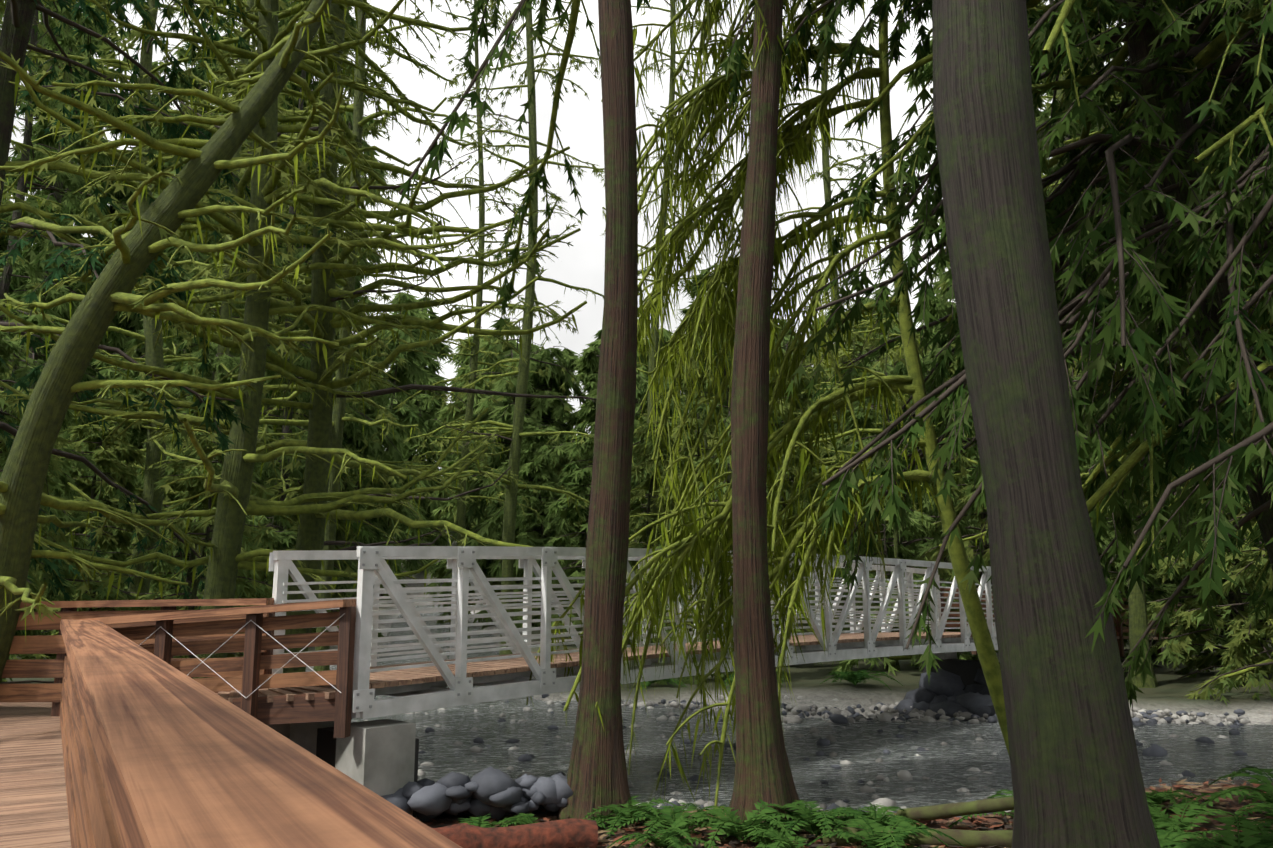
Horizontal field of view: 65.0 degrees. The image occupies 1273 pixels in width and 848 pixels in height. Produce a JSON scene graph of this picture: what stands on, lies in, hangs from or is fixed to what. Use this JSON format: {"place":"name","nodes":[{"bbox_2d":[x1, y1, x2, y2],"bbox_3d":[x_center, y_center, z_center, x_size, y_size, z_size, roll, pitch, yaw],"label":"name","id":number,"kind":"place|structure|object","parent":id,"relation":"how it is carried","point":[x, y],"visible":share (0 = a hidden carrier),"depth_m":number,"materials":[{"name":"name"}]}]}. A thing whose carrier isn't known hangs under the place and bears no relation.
{"place":"outdoors","nodes":[
{"label":"outdoors","id":0,"kind":"place"},
{"bbox_2d":[0,0,1128,497],"bbox_3d":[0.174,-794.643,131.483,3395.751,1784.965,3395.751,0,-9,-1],"label":"sky","id":1,"kind":"structure","parent":0,"point":[580,262],"depth_m":1604.50,"materials":[{"name":"white"}]},
{"bbox_2d":[2,532,1272,847],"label":"ground","id":2,"kind":"structure","parent":0,"point":[1170,692],"depth_m":21.06,"materials":[{"name":"grey gravel"}]},
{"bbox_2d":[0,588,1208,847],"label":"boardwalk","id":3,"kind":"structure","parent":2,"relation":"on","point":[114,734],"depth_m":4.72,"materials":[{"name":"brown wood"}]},
{"bbox_2d":[267,652,999,817],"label":"abutments","id":4,"kind":"object","parent":2,"relation":"on","point":[379,757],"visible":0.15,"depth_m":9.48,"materials":[{"name":"concrete"}]},
{"bbox_2d":[139,546,997,718],"bbox_3d":[1.344,2.796,14.861,16.924,1.719,2.478,9,-13,-44],"label":"bridge railing","id":5,"kind":"object","parent":4,"relation":"on","point":[374,571],"visible":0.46,"depth_m":11.24,"materials":[{"name":"white metal"}]},
{"bbox_2d":[0,0,1272,847],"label":"tree","id":6,"kind":"object","parent":2,"relation":"on","point":[540,460],"depth_m":11.10,"materials":[{"name":"green plant"}]},
{"bbox_2d":[381,668,995,821],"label":"creek rocks","id":7,"kind":"object","parent":2,"relation":"on","point":[496,794],"visible":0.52,"depth_m":9.57,"materials":[{"name":"grey stone"}]},
{"bbox_2d":[432,796,1013,847],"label":"fallen logs","id":8,"kind":"object","parent":2,"relation":"on","point":[572,833],"visible":0.46,"depth_m":8.31,"materials":[{"name":"brown wood"}]},
{"bbox_2d":[526,0,1009,809],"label":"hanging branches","id":9,"kind":"object","parent":2,"relation":"on","point":[912,384],"visible":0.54,"depth_m":11.51,"materials":[{"name":"green plant"}]},
{"bbox_2d":[530,0,940,811],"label":"tree foliage","id":10,"kind":"object","parent":9,"relation":"attached to","point":[698,556],"visible":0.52,"depth_m":11.55,"materials":[{"name":"green plant"}]},
{"bbox_2d":[365,694,1253,816],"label":"creek pebbles","id":11,"kind":"object","parent":2,"relation":"on","point":[850,714],"visible":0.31,"depth_m":17.60,"materials":[{"name":"grey stone"}]},
{"bbox_2d":[416,777,1272,847],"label":"forest litter","id":12,"kind":"object","parent":2,"relation":"on","point":[734,841],"visible":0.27,"depth_m":8.89,"materials":[{"name":"brown"}]},
{"bbox_2d":[458,669,1272,847],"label":"ferns","id":13,"kind":"object","parent":2,"relation":"on","point":[674,823],"visible":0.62,"depth_m":8.46,"materials":[{"name":"green plant"}]},
{"bbox_2d":[330,605,1272,815],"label":"creek water","id":14,"kind":"structure","parent":0,"point":[944,768],"depth_m":14.59,"materials":[{"name":"grey liquid"}]}
]}

